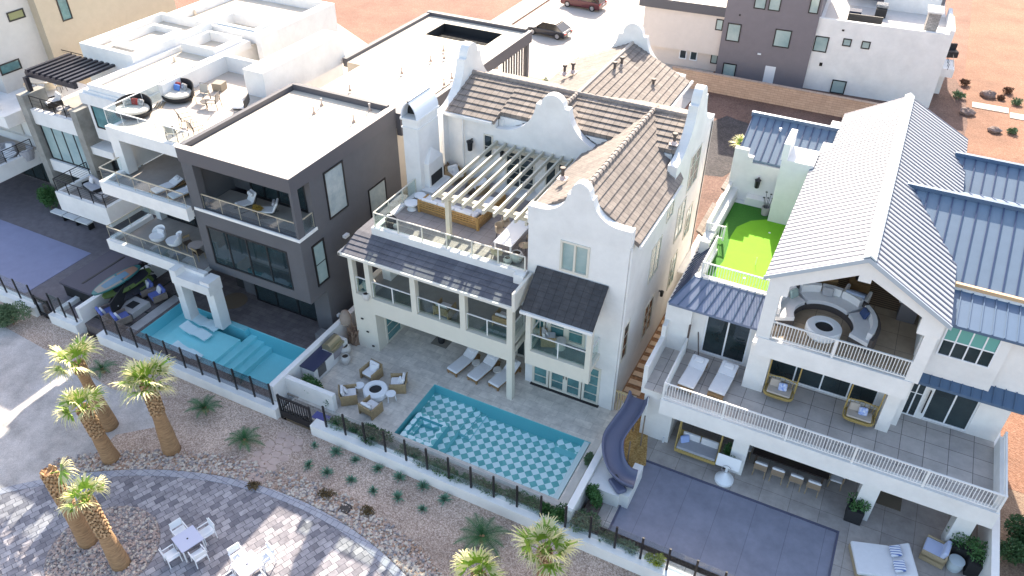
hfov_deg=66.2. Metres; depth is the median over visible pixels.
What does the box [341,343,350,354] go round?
planter pot
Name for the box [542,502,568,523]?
shrub
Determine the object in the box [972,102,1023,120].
paver walkway
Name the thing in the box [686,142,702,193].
window
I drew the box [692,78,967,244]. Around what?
bare brown soil
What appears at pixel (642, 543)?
glass fence
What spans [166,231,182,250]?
egg chair
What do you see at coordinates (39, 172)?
glazed door
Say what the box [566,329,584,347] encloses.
french door
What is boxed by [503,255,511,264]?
planter pot
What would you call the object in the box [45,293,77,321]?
glass fence
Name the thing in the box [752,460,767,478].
dining chair
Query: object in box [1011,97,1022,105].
desert shrub
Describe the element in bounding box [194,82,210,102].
armchair
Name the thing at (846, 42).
window
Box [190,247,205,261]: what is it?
wooden chair
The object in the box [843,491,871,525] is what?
planter pot
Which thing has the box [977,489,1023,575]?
brown gravel slope
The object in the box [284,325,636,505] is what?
travertine terrace
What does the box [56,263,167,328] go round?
garden wall
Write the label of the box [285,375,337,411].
garden wall
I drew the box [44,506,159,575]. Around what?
planting bed soil
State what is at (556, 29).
parked car
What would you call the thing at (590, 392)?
french door
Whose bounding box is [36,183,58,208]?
shrub
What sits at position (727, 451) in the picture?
planter pot
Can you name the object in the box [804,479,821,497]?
dining chair
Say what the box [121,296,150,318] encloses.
fire table
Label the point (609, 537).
shrub
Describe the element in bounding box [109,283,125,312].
black gate
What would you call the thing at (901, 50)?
grey white house
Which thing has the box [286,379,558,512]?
planting strip soil
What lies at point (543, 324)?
window
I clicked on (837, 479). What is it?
dining chair
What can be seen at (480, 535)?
cycad
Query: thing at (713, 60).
window
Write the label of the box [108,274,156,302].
paddle board
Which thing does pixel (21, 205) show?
grey yard paving
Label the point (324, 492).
dried tuft
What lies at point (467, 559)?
fan palm
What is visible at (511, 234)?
dining table
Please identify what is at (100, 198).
coffee table
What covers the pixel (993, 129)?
boulder
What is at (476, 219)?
corner sofa
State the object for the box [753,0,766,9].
window
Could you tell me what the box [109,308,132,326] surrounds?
patio armchair
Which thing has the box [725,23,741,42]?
window
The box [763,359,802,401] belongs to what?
hanging chair
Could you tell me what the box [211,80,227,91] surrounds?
deck box
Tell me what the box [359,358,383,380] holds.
lounge chair
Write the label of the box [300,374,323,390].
shrub
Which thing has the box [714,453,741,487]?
pool basketball hoop
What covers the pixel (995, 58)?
orange soil
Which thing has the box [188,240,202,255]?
bistro table
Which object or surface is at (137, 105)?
daybed
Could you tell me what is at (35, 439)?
road
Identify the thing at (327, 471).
agave
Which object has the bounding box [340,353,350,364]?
planter pot
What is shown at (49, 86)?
round table
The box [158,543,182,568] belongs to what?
patio chair
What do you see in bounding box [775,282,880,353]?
curved sofa
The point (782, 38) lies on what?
window
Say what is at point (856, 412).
hanging chair
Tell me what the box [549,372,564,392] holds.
french door
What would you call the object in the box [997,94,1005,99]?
desert shrub
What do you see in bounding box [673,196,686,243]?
window
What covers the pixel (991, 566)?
garden wall
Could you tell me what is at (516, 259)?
shell chair
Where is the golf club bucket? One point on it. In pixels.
(765, 210)
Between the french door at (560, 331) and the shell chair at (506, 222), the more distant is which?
the shell chair at (506, 222)
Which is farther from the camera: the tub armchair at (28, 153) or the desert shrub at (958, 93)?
the desert shrub at (958, 93)
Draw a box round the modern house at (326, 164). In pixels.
[99,10,531,329]
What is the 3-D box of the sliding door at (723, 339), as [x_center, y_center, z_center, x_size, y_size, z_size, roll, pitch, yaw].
[9.804,2.278,35.960,2.050,2.400,0.080,17,40,21]
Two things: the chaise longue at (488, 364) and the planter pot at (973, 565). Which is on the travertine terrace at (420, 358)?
the chaise longue at (488, 364)
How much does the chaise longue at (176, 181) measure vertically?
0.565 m
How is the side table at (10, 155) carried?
on the white corner house at (11, 115)
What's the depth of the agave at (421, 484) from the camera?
35.12 m
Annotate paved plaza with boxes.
[0,476,393,575]
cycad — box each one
[88,360,117,378]
[184,394,221,417]
[224,426,265,452]
[453,512,511,558]
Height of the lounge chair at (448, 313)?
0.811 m
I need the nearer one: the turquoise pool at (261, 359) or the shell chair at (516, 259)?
the shell chair at (516, 259)
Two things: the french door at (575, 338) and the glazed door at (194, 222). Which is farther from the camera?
the glazed door at (194, 222)
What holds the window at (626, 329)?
in the gabled house at (592, 166)
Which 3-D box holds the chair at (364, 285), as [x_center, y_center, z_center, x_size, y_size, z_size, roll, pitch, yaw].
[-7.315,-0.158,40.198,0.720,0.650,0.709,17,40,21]
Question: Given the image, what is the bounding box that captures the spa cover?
[59,250,147,301]
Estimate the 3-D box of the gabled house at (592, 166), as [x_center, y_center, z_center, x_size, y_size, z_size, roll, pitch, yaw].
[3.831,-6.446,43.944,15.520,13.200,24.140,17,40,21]
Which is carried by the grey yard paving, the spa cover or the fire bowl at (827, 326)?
the spa cover
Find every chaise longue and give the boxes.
[148,175,186,194]
[165,185,188,200]
[447,347,480,377]
[467,354,499,384]
[488,359,521,390]
[676,354,708,394]
[707,360,738,400]
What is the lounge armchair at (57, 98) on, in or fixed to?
on the white house at (74, 147)
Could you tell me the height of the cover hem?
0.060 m
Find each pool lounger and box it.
[169,340,203,359]
[179,320,212,341]
[192,313,218,331]
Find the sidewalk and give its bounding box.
[491,0,548,24]
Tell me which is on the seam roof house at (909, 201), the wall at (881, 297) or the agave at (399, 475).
the wall at (881, 297)
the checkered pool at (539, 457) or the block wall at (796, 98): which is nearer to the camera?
the checkered pool at (539, 457)
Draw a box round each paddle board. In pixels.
[92,265,140,295]
[102,268,151,298]
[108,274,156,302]
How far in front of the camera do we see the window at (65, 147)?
50.05 m
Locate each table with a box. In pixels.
[3,151,16,160]
[29,77,55,89]
[56,105,69,115]
[95,191,107,201]
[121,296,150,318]
[154,102,165,107]
[171,525,206,561]
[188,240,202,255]
[200,99,209,107]
[230,550,265,575]
[251,204,262,217]
[405,199,416,211]
[414,192,425,197]
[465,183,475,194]
[472,359,479,368]
[493,220,528,255]
[493,366,501,375]
[753,447,829,486]
[848,276,871,292]
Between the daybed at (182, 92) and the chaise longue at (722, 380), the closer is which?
the chaise longue at (722, 380)
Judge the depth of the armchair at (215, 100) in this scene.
43.44 m
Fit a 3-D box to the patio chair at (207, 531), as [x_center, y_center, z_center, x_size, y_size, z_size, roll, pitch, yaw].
[-12.727,10.158,32.784,0.580,0.902,0.589,31,47,34]
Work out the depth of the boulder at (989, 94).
68.56 m
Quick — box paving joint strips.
[95,280,175,333]
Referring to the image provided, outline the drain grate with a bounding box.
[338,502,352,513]
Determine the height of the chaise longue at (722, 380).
0.665 m
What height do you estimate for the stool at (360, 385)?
0.463 m
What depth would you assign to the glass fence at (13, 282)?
44.43 m
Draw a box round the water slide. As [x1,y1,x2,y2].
[602,390,648,493]
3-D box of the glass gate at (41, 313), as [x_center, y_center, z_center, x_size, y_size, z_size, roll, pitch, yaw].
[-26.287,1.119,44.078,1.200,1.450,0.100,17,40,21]
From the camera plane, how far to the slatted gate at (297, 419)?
37.69 m
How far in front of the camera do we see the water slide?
34.69 m
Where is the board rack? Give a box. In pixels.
[125,262,156,294]
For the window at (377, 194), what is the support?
in the modern house at (326, 164)
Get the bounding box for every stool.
[355,382,363,388]
[386,390,396,402]
[946,554,964,572]
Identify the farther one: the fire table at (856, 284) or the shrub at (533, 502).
the fire table at (856, 284)
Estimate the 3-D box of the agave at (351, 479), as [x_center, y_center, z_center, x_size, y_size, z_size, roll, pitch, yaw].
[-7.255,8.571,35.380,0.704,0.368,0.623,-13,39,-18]
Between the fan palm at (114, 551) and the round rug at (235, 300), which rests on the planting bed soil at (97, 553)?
the fan palm at (114, 551)
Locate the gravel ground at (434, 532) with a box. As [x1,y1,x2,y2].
[0,301,639,575]
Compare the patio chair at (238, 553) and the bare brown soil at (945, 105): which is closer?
the patio chair at (238, 553)
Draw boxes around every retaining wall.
[0,286,45,316]
[48,310,88,334]
[96,330,284,419]
[310,418,563,537]
[562,523,692,575]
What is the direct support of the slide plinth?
on the side path soil at (642, 395)
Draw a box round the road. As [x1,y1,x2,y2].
[0,327,163,487]
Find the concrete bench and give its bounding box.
[50,208,94,229]
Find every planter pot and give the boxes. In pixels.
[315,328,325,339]
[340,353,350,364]
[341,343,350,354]
[362,291,369,300]
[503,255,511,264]
[721,442,733,468]
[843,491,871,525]
[946,526,978,559]
[963,537,1000,575]
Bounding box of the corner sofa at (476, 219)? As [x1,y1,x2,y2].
[417,194,505,230]
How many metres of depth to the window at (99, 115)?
46.76 m
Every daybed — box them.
[114,93,152,119]
[161,78,194,103]
[674,421,723,464]
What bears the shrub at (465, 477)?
on the planting strip soil at (394, 445)
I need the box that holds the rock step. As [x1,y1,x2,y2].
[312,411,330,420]
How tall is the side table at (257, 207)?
0.700 m
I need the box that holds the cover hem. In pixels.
[608,459,839,575]
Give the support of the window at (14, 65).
in the beige tower house at (34, 32)
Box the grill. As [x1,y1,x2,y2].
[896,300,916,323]
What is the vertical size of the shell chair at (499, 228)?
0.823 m
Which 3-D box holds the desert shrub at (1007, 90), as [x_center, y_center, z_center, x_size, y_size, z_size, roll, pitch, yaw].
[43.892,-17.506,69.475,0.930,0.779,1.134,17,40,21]
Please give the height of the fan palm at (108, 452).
4.380 m
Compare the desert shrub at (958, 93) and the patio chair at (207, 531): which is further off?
the desert shrub at (958, 93)
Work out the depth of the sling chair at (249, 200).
40.08 m
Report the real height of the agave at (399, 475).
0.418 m
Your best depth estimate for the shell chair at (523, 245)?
36.84 m
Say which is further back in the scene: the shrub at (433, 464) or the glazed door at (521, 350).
the glazed door at (521, 350)
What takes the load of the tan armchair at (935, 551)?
on the stone patio
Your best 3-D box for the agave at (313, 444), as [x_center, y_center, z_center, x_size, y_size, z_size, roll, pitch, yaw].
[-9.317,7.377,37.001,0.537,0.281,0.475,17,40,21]
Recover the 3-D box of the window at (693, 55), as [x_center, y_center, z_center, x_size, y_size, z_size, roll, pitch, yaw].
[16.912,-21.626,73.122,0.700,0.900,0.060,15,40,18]
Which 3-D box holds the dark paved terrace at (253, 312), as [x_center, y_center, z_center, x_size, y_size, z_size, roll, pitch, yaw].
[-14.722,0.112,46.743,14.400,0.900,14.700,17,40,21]
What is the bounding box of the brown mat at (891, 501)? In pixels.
[875,491,901,510]
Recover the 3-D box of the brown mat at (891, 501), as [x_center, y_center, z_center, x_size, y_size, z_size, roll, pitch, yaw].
[16.528,9.119,34.469,1.100,0.030,1.300,17,40,21]
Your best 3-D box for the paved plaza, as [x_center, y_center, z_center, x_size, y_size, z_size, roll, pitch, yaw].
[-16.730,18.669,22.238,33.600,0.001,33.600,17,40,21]
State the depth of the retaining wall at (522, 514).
35.14 m
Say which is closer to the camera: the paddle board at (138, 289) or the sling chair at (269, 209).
the sling chair at (269, 209)
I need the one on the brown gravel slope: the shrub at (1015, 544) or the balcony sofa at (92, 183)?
the shrub at (1015, 544)
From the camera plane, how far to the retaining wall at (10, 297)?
44.87 m
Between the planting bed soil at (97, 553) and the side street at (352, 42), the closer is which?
the planting bed soil at (97, 553)
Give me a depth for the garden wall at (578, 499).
33.73 m
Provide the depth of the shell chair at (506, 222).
38.48 m
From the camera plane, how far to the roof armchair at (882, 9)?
68.64 m
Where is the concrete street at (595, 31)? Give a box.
[498,0,713,108]
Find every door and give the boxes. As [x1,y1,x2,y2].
[22,163,49,182]
[167,215,197,226]
[249,182,307,211]
[254,284,317,321]
[384,318,401,342]
[505,151,534,191]
[515,340,524,357]
[532,365,548,387]
[544,162,556,186]
[547,323,565,337]
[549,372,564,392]
[564,377,581,398]
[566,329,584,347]
[581,367,601,404]
[700,316,751,363]
[762,66,775,82]
[769,360,878,406]
[921,389,979,431]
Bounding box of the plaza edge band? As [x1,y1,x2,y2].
[0,469,405,575]
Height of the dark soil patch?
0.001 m
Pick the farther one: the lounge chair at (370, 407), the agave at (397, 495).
the lounge chair at (370, 407)
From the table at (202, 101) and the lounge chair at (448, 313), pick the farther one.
the table at (202, 101)
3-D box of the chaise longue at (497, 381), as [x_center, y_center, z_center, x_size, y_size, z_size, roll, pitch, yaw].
[-0.358,4.352,39.960,0.680,0.752,1.950,26,44,30]
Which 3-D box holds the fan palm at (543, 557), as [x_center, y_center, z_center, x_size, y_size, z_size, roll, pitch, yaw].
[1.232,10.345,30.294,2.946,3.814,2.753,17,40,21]
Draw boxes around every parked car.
[526,18,572,39]
[560,0,606,11]
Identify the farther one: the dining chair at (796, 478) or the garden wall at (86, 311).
the garden wall at (86, 311)
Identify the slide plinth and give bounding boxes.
[586,458,643,508]
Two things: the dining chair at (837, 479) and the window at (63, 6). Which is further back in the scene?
the window at (63, 6)
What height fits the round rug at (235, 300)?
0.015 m
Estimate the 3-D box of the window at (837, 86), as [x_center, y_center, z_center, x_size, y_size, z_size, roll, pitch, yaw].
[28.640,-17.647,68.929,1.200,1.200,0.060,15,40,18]
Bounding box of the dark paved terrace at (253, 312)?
[76,269,348,410]
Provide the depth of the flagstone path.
36.67 m
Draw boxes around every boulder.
[960,107,975,115]
[979,90,996,98]
[987,126,1002,132]
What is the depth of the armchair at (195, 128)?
40.75 m
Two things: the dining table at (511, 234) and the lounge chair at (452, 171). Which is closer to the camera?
the dining table at (511, 234)
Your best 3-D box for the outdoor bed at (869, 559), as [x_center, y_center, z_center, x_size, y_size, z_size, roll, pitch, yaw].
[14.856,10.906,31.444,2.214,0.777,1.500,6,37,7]
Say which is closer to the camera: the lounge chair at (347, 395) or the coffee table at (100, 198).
the lounge chair at (347, 395)
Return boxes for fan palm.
[39,457,97,549]
[42,332,118,432]
[51,385,120,465]
[54,472,130,571]
[110,350,180,456]
[449,544,508,575]
[508,512,584,575]
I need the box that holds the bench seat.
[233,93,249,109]
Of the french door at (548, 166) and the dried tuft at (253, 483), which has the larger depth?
the french door at (548, 166)
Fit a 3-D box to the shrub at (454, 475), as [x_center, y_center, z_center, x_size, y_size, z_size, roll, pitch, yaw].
[-2.831,8.265,34.981,1.576,0.660,0.737,17,40,21]
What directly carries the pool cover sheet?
on the stone patio
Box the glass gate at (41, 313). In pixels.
[31,294,51,317]
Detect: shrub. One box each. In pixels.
[0,300,30,327]
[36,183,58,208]
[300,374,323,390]
[326,415,349,430]
[341,422,361,433]
[356,422,394,445]
[394,442,421,459]
[412,455,450,471]
[432,465,461,481]
[458,472,486,488]
[478,478,502,497]
[501,488,529,505]
[520,495,555,513]
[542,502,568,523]
[569,508,601,531]
[583,451,593,467]
[585,483,602,508]
[597,529,617,544]
[616,537,639,553]
[644,552,666,566]
[952,89,966,98]
[959,78,970,86]
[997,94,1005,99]
[1000,514,1023,565]
[1002,87,1014,93]
[1006,127,1017,134]
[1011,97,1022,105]
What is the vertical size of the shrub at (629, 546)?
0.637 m
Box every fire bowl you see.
[363,380,387,401]
[805,316,841,343]
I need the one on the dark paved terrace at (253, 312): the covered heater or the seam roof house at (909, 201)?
the covered heater
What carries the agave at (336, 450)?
on the gravel ground at (434, 532)
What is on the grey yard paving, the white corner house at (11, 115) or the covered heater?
the white corner house at (11, 115)
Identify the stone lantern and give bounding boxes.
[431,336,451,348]
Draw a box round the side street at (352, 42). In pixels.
[337,24,366,73]
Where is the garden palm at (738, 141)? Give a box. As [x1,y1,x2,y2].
[729,134,743,148]
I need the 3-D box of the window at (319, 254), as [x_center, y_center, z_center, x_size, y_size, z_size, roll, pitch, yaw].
[-9.738,-1.299,39.976,0.080,2.500,0.950,17,40,21]
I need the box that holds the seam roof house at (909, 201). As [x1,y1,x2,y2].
[639,93,1023,542]
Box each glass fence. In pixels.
[0,277,34,304]
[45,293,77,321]
[98,314,273,404]
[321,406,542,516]
[564,506,727,575]
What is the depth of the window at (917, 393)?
33.29 m
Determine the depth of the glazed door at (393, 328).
42.25 m
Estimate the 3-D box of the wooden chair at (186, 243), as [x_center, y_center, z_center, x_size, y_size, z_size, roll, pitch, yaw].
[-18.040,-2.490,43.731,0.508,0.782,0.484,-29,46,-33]
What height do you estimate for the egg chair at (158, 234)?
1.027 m
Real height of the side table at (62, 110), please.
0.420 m
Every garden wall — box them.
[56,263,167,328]
[269,305,356,405]
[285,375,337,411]
[564,403,623,523]
[977,516,999,575]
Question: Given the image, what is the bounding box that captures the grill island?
[300,333,347,380]
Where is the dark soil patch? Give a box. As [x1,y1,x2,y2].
[704,116,748,176]
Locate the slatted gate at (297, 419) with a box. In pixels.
[276,394,312,427]
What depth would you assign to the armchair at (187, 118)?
41.70 m
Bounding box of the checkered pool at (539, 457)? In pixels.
[390,385,601,508]
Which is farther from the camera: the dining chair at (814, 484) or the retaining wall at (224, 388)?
the retaining wall at (224, 388)
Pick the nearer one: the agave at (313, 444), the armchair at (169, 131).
the agave at (313, 444)
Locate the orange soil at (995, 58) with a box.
[964,0,1023,492]
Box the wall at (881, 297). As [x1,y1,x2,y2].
[834,277,899,311]
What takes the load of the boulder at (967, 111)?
on the bare brown soil at (945, 105)
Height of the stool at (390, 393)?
0.463 m
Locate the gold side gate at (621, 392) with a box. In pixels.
[614,389,627,409]
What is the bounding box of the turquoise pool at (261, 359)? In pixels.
[126,295,305,389]
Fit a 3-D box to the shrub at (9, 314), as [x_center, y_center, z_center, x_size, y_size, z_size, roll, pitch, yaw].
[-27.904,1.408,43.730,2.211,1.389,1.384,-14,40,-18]
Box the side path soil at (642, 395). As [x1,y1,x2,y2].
[624,390,644,445]
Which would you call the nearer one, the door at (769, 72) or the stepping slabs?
the stepping slabs
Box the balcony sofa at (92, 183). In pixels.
[81,175,102,195]
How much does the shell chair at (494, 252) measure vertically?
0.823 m
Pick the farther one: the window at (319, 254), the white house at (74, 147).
the white house at (74, 147)
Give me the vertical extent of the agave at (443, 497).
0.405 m
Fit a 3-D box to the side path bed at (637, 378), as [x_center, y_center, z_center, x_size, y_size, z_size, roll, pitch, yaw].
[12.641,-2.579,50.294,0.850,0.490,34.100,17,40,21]
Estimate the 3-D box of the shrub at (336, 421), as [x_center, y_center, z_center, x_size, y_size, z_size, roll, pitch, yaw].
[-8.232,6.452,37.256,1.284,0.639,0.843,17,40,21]
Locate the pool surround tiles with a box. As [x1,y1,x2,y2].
[602,505,704,575]
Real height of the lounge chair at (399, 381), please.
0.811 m
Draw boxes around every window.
[0,58,21,75]
[6,8,25,21]
[40,125,89,169]
[56,0,72,21]
[90,105,122,129]
[205,225,293,290]
[311,238,329,286]
[323,160,348,219]
[368,178,387,217]
[483,133,492,159]
[533,318,545,330]
[559,239,589,277]
[620,318,630,363]
[640,293,654,341]
[647,234,662,284]
[666,192,675,223]
[666,249,677,290]
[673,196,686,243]
[679,50,686,58]
[682,201,693,239]
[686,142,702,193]
[689,52,697,60]
[710,55,717,63]
[715,19,723,30]
[722,63,736,76]
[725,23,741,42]
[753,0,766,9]
[768,0,781,11]
[772,29,791,48]
[808,0,820,13]
[812,35,829,52]
[830,79,846,94]
[842,38,851,46]
[860,41,870,49]
[902,383,927,416]
[935,328,1002,368]
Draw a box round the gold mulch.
[624,415,647,467]
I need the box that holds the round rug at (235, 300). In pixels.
[224,293,247,308]
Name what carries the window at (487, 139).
in the gabled house at (592, 166)
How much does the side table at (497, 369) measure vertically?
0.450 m
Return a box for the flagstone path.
[227,431,302,481]
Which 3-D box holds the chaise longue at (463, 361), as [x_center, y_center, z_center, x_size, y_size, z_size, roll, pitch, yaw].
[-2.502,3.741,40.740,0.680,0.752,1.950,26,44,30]
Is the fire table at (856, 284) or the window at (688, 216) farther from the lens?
the window at (688, 216)
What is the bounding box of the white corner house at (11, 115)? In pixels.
[0,82,86,182]
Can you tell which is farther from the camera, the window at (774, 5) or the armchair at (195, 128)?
the window at (774, 5)
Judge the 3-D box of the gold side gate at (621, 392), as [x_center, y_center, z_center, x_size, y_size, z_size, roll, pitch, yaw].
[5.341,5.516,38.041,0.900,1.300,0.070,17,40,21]
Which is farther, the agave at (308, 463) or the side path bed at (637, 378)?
the side path bed at (637, 378)
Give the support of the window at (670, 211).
in the gabled house at (592, 166)
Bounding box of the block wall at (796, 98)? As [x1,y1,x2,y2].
[672,65,880,117]
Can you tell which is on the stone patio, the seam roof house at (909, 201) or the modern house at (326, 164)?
the seam roof house at (909, 201)
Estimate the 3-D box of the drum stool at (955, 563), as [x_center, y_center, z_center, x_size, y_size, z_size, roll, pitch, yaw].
[17.790,11.075,31.518,0.600,0.510,0.600,17,40,21]
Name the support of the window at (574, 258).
in the gabled house at (592, 166)
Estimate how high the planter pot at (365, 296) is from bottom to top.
0.400 m
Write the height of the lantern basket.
0.784 m
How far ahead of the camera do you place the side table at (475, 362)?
40.49 m
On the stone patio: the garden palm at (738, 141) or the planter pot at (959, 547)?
the planter pot at (959, 547)
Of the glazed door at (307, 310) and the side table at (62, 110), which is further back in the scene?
the side table at (62, 110)
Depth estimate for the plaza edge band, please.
34.98 m
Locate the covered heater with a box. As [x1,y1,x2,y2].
[339,310,351,339]
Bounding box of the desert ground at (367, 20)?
[175,0,1023,493]
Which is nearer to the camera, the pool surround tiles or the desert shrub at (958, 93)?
the pool surround tiles
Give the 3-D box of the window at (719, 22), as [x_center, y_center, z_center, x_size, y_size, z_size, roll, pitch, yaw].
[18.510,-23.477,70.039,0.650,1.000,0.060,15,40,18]
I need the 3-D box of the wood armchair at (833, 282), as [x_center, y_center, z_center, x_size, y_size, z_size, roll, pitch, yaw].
[13.955,-0.309,35.121,0.900,0.776,0.875,4,37,5]
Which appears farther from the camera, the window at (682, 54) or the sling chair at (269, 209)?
the window at (682, 54)
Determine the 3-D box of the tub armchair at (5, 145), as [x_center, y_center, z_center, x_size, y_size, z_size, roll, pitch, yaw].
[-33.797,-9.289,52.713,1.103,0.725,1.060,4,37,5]
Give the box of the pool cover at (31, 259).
[0,219,90,292]
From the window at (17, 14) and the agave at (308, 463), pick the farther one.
the window at (17, 14)
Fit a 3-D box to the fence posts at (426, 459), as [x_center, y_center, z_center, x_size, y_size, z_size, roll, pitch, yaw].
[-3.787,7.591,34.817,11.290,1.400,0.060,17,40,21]
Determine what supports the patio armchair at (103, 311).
on the dark paved terrace at (253, 312)
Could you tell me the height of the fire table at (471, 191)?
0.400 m
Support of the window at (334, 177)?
in the modern house at (326, 164)
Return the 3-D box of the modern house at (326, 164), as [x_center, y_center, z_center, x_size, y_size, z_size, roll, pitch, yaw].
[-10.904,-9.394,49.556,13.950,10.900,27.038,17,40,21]
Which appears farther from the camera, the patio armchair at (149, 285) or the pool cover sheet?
the patio armchair at (149, 285)
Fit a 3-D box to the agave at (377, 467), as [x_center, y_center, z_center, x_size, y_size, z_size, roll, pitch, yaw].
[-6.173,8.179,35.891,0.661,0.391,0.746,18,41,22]
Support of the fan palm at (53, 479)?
on the planting bed soil at (97, 553)
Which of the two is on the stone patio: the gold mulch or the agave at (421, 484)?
the gold mulch
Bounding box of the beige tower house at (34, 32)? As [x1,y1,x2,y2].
[0,0,176,134]
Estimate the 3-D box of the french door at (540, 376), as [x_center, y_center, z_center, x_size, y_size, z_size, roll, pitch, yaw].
[1.438,3.922,39.094,0.900,2.390,0.110,17,40,21]
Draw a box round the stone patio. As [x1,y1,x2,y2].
[591,420,976,575]
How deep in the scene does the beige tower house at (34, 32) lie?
53.53 m
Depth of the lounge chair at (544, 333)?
37.01 m
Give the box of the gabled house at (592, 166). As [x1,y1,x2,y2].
[337,21,730,409]
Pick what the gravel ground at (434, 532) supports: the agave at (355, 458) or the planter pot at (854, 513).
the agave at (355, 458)
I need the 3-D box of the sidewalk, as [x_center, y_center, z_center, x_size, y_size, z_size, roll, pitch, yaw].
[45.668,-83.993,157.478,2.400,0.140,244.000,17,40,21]
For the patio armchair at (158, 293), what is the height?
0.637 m
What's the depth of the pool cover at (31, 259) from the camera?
48.49 m
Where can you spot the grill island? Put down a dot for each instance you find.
(321, 361)
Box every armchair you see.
[0,141,17,155]
[17,145,34,160]
[45,91,63,108]
[95,303,111,321]
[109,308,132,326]
[139,279,153,297]
[146,284,167,303]
[163,125,183,142]
[174,109,193,128]
[183,119,203,135]
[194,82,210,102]
[205,90,222,109]
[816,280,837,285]
[875,2,889,17]
[918,534,951,569]
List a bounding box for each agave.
[302,459,315,469]
[311,441,318,447]
[320,465,332,475]
[328,445,344,456]
[345,475,358,485]
[349,455,361,463]
[368,484,377,495]
[371,463,384,472]
[392,471,406,482]
[392,490,403,502]
[415,480,429,491]
[418,504,427,512]
[437,492,451,507]
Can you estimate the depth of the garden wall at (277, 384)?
39.72 m
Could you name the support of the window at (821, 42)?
in the grey white house at (901, 50)
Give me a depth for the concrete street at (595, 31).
80.81 m
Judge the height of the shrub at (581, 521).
0.921 m
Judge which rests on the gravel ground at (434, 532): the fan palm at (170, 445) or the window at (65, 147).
the fan palm at (170, 445)
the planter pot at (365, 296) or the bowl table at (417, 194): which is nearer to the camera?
the planter pot at (365, 296)
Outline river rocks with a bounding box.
[42,448,443,575]
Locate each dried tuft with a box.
[245,480,262,490]
[317,487,338,500]
[359,504,374,516]
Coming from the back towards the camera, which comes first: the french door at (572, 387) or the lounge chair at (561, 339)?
the french door at (572, 387)
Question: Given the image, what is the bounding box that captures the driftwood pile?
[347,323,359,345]
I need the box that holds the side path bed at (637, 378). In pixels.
[622,313,665,395]
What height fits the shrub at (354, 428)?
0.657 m
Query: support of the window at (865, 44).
in the grey white house at (901, 50)
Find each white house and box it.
[16,0,343,226]
[639,0,954,107]
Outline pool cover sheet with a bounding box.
[610,462,836,575]
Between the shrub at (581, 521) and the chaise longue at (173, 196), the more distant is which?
the chaise longue at (173, 196)
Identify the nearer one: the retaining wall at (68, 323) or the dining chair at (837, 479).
the dining chair at (837, 479)
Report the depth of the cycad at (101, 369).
40.83 m
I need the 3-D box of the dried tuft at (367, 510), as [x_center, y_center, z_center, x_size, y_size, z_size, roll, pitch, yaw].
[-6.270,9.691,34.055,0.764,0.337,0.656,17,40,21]
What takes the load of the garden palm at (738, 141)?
on the bare brown soil at (945, 105)
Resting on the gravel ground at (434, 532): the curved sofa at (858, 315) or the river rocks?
the river rocks
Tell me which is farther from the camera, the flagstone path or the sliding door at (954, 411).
the flagstone path
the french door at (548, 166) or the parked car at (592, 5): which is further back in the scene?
the parked car at (592, 5)
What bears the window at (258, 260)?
in the modern house at (326, 164)
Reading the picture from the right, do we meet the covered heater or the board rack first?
the covered heater
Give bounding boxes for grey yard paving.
[0,173,155,316]
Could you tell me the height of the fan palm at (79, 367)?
5.238 m
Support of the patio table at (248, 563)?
on the paved plaza
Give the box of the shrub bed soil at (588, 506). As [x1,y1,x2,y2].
[584,500,717,575]
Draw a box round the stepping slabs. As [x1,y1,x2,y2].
[619,320,663,400]
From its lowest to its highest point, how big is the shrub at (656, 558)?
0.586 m
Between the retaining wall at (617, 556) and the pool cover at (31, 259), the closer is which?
the retaining wall at (617, 556)
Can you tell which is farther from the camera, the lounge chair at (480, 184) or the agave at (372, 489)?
the lounge chair at (480, 184)
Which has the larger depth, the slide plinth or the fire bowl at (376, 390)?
the fire bowl at (376, 390)
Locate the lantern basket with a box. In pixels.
[385,213,396,228]
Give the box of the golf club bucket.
[761,191,772,215]
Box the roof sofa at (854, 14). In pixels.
[847,8,883,24]
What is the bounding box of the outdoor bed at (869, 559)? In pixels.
[848,541,917,575]
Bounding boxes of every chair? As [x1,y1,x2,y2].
[149,224,165,244]
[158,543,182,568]
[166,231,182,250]
[168,517,187,536]
[182,234,191,252]
[188,544,209,568]
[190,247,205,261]
[196,517,217,545]
[227,542,246,562]
[234,188,257,213]
[255,542,276,570]
[259,197,279,218]
[338,384,357,406]
[357,395,383,420]
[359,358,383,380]
[362,278,375,290]
[389,372,407,393]
[433,298,456,319]
[445,164,465,185]
[468,177,489,196]
[490,245,503,258]
[492,307,506,326]
[494,221,504,236]
[501,216,510,227]
[510,249,523,262]
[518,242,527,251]
[540,327,556,346]
[555,336,565,350]
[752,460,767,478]
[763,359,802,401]
[768,466,784,484]
[786,472,803,491]
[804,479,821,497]
[827,473,845,489]
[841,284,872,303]
[842,384,885,426]
[946,43,958,57]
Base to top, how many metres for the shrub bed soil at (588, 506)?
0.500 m

